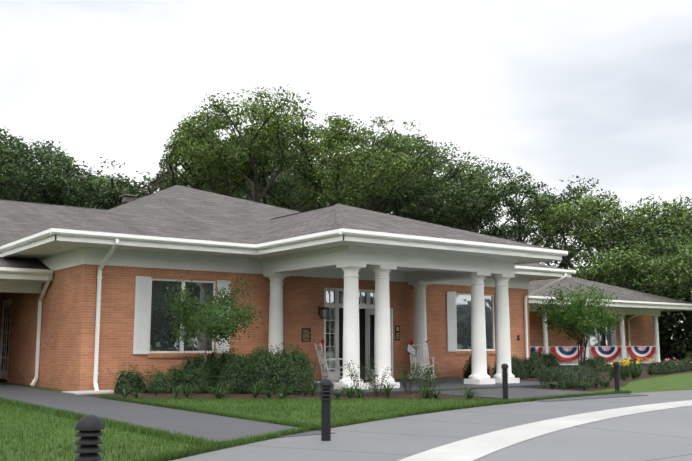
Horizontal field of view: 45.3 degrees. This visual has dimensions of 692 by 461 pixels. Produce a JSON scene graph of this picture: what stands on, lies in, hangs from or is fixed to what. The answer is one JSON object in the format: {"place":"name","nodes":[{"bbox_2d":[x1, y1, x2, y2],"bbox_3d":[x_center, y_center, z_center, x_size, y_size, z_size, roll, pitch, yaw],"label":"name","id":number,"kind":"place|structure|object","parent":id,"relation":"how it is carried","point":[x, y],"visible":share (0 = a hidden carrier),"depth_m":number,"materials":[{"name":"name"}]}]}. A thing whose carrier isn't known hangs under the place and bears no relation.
{"place":"outdoors","nodes":[
{"label":"outdoors","id":0,"kind":"place"},
{"bbox_2d":[0,155,78,202],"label":"tree","id":1,"kind":"object","parent":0,"point":[6,173],"depth_m":56.99,"materials":[{"name":"green plant"}]},
{"bbox_2d":[0,126,135,209],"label":"tree","id":2,"kind":"object","parent":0,"point":[9,158],"depth_m":57.49,"materials":[{"name":"green plant"}]},
{"bbox_2d":[25,173,143,209],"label":"tree","id":3,"kind":"object","parent":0,"point":[123,183],"depth_m":61.73,"materials":[{"name":"green plant"}]},
{"bbox_2d":[74,415,103,460],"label":"bollard","id":4,"kind":"object","parent":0,"point":[88,427],"visible":1,"depth_m":4.98,"materials":[{"name":"black metal"}]},
{"bbox_2d":[0,138,179,207],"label":"tree","id":5,"kind":"object","parent":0,"point":[50,146],"depth_m":65.51,"materials":[{"name":"green plant"}]},
{"bbox_2d":[68,179,208,203],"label":"tree","id":6,"kind":"object","parent":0,"point":[128,188],"depth_m":71.20,"materials":[{"name":"green plant"}]},
{"bbox_2d":[52,109,299,206],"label":"tree","id":7,"kind":"object","parent":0,"point":[172,162],"depth_m":60.66,"materials":[{"name":"green plant"}]},
{"bbox_2d":[132,153,307,207],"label":"tree","id":8,"kind":"object","parent":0,"point":[145,178],"depth_m":93.27,"materials":[{"name":"green plant"}]},
{"bbox_2d":[220,121,352,208],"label":"tree","id":9,"kind":"object","parent":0,"point":[294,160],"depth_m":95.03,"materials":[{"name":"green plant"}]},
{"bbox_2d":[139,107,447,211],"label":"tree","id":10,"kind":"object","parent":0,"point":[343,120],"depth_m":60.36,"materials":[{"name":"green plant"}]},
{"bbox_2d":[168,85,427,211],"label":"tree","id":11,"kind":"object","parent":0,"point":[255,110],"depth_m":55.82,"materials":[{"name":"green plant"}]},
{"bbox_2d":[0,377,691,460],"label":"paving","id":12,"kind":"structure","parent":0,"point":[527,431],"depth_m":11.64,"materials":[{"name":"concrete"}]},
{"bbox_2d":[0,389,631,460],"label":"grass blades","id":13,"kind":"object","parent":12,"relation":"on","point":[212,445],"visible":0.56,"depth_m":12.44,"materials":[{"name":"green plant"}]},
{"bbox_2d":[319,378,332,440],"bbox_3d":[-0.247,2.228,10.286,0.168,0.780,0.168,6,-10,-36],"label":"bollard","id":14,"kind":"object","parent":12,"relation":"on","point":[325,384],"visible":1,"depth_m":10.24,"materials":[{"name":"black metal"}]},
{"bbox_2d":[313,339,342,383],"bbox_3d":[-0.484,3.741,23.853,1.264,1.305,0.769,-2,-7,-19],"label":"rocker","id":15,"kind":"object","parent":12,"relation":"on","point":[321,356],"visible":0.67,"depth_m":23.81,"materials":[{"name":"white paint"}]},
{"bbox_2d":[263,263,519,389],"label":"portico columns","id":16,"kind":"structure","parent":12,"relation":"on","point":[479,375],"depth_m":23.29,"materials":[{"name":"white paint"}]},
{"bbox_2d":[260,245,517,281],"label":"portico beams","id":17,"kind":"structure","parent":16,"relation":"on","point":[424,266],"depth_m":22.55,"materials":[{"name":"white paint"}]},
{"bbox_2d":[406,340,435,379],"bbox_3d":[2.296,4.009,25.810,0.816,1.302,1.264,1,-12,-8],"label":"rocker","id":18,"kind":"object","parent":12,"relation":"on","point":[411,350],"visible":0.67,"depth_m":25.90,"materials":[{"name":"white paint"}]},
{"bbox_2d":[0,373,691,460],"bbox_3d":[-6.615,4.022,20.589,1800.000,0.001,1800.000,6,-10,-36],"label":"ground grass","id":19,"kind":"structure","parent":0,"point":[677,382],"depth_m":14.04,"materials":[{"name":"green plant"}]},
{"bbox_2d":[0,264,653,390],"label":"brick walls","id":20,"kind":"structure","parent":19,"relation":"on","point":[67,338],"depth_m":23.89,"materials":[{"name":"orange brick"}]},
{"bbox_2d":[0,278,609,380],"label":"openings","id":21,"kind":"object","parent":20,"relation":"attached to","point":[159,339],"visible":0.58,"depth_m":25.53,"materials":[{"name":"glass"}]},
{"bbox_2d":[302,328,310,341],"bbox_3d":[-1.183,3.117,24.739,0.320,0.410,0.027,6,-10,-36],"label":"plaque","id":22,"kind":"object","parent":20,"relation":"attached to","point":[306,334],"visible":1,"depth_m":24.73,"materials":[{"name":"brown metal"}]},
{"bbox_2d":[318,303,328,318],"bbox_3d":[-0.706,2.415,24.998,0.224,0.482,0.332,6,-10,-36],"label":"lantern","id":23,"kind":"object","parent":20,"relation":"attached to","point":[322,312],"visible":1,"depth_m":24.90,"materials":[{"name":"black metal"}]},
{"bbox_2d":[133,276,616,353],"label":"shutters","id":24,"kind":"object","parent":20,"relation":"on","point":[142,314],"visible":0.54,"depth_m":21.89,"materials":[{"name":"white wood"}]},
{"bbox_2d":[395,326,399,339],"bbox_3d":[1.666,3.316,26.832,0.200,0.480,0.028,6,-10,-36],"label":"plaque","id":25,"kind":"object","parent":20,"relation":"attached to","point":[397,332],"visible":1,"depth_m":26.82,"materials":[{"name":"brown metal"}]},
{"bbox_2d":[0,228,691,390],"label":"trim","id":26,"kind":"structure","parent":19,"relation":"on","point":[53,249],"depth_m":22.30,"materials":[{"name":"white paint"}]},
{"bbox_2d":[0,186,691,303],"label":"roofs","id":27,"kind":"structure","parent":26,"relation":"on","point":[181,212],"depth_m":26.37,"materials":[{"name":"grey"}]},
{"bbox_2d":[119,194,136,202],"bbox_3d":[-7.381,-1.059,28.108,0.480,0.250,0.480,6,-10,-36],"label":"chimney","id":28,"kind":"object","parent":27,"relation":"on","point":[126,198],"visible":0.94,"depth_m":27.98,"materials":[{"name":"grey"}]},
{"bbox_2d":[0,185,689,302],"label":"hip caps","id":29,"kind":"object","parent":27,"relation":"on","point":[340,217],"visible":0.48,"depth_m":25.37,"materials":[{"name":"grey"}]},
{"bbox_2d":[83,368,691,399],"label":"beds","id":30,"kind":"object","parent":19,"relation":"on","point":[316,396],"visible":0.37,"depth_m":19.22,"materials":[{"name":"brown soil"}]},
{"bbox_2d":[158,276,262,365],"bbox_3d":[-3.334,2.574,20.752,2.495,2.913,3.702,6,-10,-36],"label":"tree","id":31,"kind":"object","parent":30,"relation":"on","point":[223,328],"depth_m":20.65,"materials":[{"name":"green plant"}]},
{"bbox_2d":[0,359,665,398],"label":"plants","id":32,"kind":"object","parent":30,"relation":"on","point":[627,370],"visible":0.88,"depth_m":18.73,"materials":[{"name":"green plant"}]},
{"bbox_2d":[604,358,650,366],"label":"yellow flowers","id":33,"kind":"object","parent":32,"relation":"on","point":[628,362],"visible":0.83,"depth_m":29.18,"materials":[{"name":"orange plant"}]},
{"bbox_2d":[105,357,608,397],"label":"plants","id":34,"kind":"object","parent":30,"relation":"on","point":[428,374],"depth_m":19.38,"materials":[{"name":"plant"}]},
{"bbox_2d":[540,365,595,387],"bbox_3d":[7.017,4.543,26.305,1.672,0.467,8.713,-2,-8,17],"label":"shrub","id":35,"kind":"object","parent":30,"relation":"on","point":[570,386],"visible":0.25,"depth_m":24.46,"materials":[{"name":"green plant"}]},
{"bbox_2d":[529,281,624,365],"bbox_3d":[8.822,3.675,31.189,2.916,3.554,3.190,6,-10,-36],"label":"tree","id":36,"kind":"object","parent":30,"relation":"on","point":[577,307],"depth_m":30.91,"materials":[{"name":"green plant"}]},
{"bbox_2d":[646,358,691,372],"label":"rose","id":37,"kind":"object","parent":30,"relation":"on","point":[688,365],"depth_m":33.58,"materials":[{"name":"green plant"}]},
{"bbox_2d":[648,360,691,373],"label":"hedge","id":38,"kind":"object","parent":30,"relation":"on","point":[670,368],"visible":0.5,"depth_m":33.27,"materials":[{"name":"green plant"}]},
{"bbox_2d":[112,341,691,393],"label":"shrub","id":39,"kind":"object","parent":19,"relation":"on","point":[250,358],"depth_m":20.81,"materials":[{"name":"green plant"}]},
{"bbox_2d":[501,364,508,398],"bbox_3d":[3.413,3.248,17.788,0.168,0.780,0.168,6,-10,-36],"label":"bollard","id":40,"kind":"object","parent":19,"relation":"on","point":[504,371],"visible":1,"depth_m":17.75,"materials":[{"name":"black metal"}]},
{"bbox_2d":[530,346,655,369],"bbox_3d":[9.713,5.946,38.723,14.640,1.070,2.450,6,-10,-36],"label":"wing railing","id":41,"kind":"object","parent":19,"relation":"on","point":[573,364],"visible":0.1,"depth_m":39.32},
{"bbox_2d":[530,347,542,354],"bbox_3d":[7.833,5.413,36.173,2.300,0.660,0.060,6,-10,-36],"label":"bunting","id":42,"kind":"object","parent":41,"relation":"hanging from","point":[532,349],"visible":0.15,"depth_m":36.61,"materials":[{"name":"multicoloured fabric"}]},
{"bbox_2d":[551,347,583,360],"bbox_3d":[10.126,5.641,37.850,2.300,0.660,0.060,6,-10,-36],"label":"bunting","id":43,"kind":"object","parent":41,"relation":"hanging from","point":[567,353],"visible":0.96,"depth_m":37.80,"materials":[{"name":"multicoloured fabric"}]},
{"bbox_2d":[591,347,620,359],"bbox_3d":[12.420,5.869,39.526,2.300,0.660,0.060,6,-10,-36],"label":"bunting","id":44,"kind":"object","parent":41,"relation":"hanging from","point":[609,353],"visible":0.92,"depth_m":39.55,"materials":[{"name":"multicoloured fabric"}]},
{"bbox_2d":[628,346,655,359],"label":"bunting","id":45,"kind":"object","parent":41,"relation":"hanging from","point":[643,353],"visible":1,"depth_m":41.20,"materials":[{"name":"multicoloured fabric"}]},
{"bbox_2d":[613,361,619,391],"bbox_3d":[6.492,3.532,19.879,0.168,0.780,0.168,6,-10,-36],"label":"bollard","id":46,"kind":"object","parent":19,"relation":"on","point":[616,368],"visible":0.94,"depth_m":19.84,"materials":[{"name":"black metal"}]},
{"bbox_2d":[552,217,691,362],"bbox_3d":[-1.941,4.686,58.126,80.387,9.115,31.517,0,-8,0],"label":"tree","id":47,"kind":"object","parent":19,"relation":"on","point":[677,346],"visible":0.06,"depth_m":48.82,"materials":[{"name":"green plant"}]},
{"bbox_2d":[0,0,691,338],"label":"sky","id":48,"kind":"structure","parent":0,"point":[554,90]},
{"bbox_2d":[202,112,494,216],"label":"tree","id":49,"kind":"object","parent":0,"point":[408,144],"depth_m":60.12,"materials":[{"name":"green plant"}]},
{"bbox_2d":[235,153,472,214],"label":"tree","id":50,"kind":"object","parent":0,"point":[304,193],"depth_m":90.01,"materials":[{"name":"green plant"}]},
{"bbox_2d":[283,165,515,218],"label":"tree","id":51,"kind":"object","parent":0,"point":[437,172],"depth_m":97.92,"materials":[{"name":"green plant"}]},
{"bbox_2d":[295,135,540,232],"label":"tree","id":52,"kind":"object","parent":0,"point":[452,169],"depth_m":68.36,"materials":[{"name":"green plant"}]},
{"bbox_2d":[368,155,588,233],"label":"tree","id":53,"kind":"object","parent":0,"point":[473,186],"depth_m":60.95,"materials":[{"name":"green plant"}]},
{"bbox_2d":[398,175,600,247],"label":"tree","id":54,"kind":"object","parent":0,"point":[490,194],"depth_m":59.07,"materials":[{"name":"green plant"}]},
{"bbox_2d":[466,185,668,268],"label":"tree","id":55,"kind":"object","parent":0,"point":[486,231],"depth_m":65.04,"materials":[{"name":"green plant"}]},
{"bbox_2d":[539,311,659,362],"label":"porch columns","id":56,"kind":"structure","parent":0,"point":[621,335],"depth_m":40.43,"materials":[{"name":"white paint"}]},
{"bbox_2d":[514,192,691,285],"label":"tree","id":57,"kind":"object","parent":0,"point":[552,215],"depth_m":56.87,"materials":[{"name":"green plant"}]},
{"bbox_2d":[540,194,691,321],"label":"tree","id":58,"kind":"object","parent":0,"point":[618,226],"depth_m":59.47,"materials":[{"name":"green plant"}]},
{"bbox_2d":[566,243,691,298],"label":"tree","id":59,"kind":"object","parent":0,"point":[612,262],"depth_m":46.55,"materials":[{"name":"green plant"}]},
{"bbox_2d":[604,195,691,256],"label":"tree","id":60,"kind":"object","parent":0,"point":[647,239],"depth_m":56.13,"materials":[{"name":"green plant"}]},
{"bbox_2d":[613,223,691,351],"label":"tree","id":61,"kind":"object","parent":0,"point":[661,240],"depth_m":49.49,"materials":[{"name":"green plant"}]},
{"bbox_2d":[630,239,691,300],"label":"tree","id":62,"kind":"object","parent":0,"point":[686,267],"depth_m":42.96,"materials":[{"name":"green plant"}]}
]}

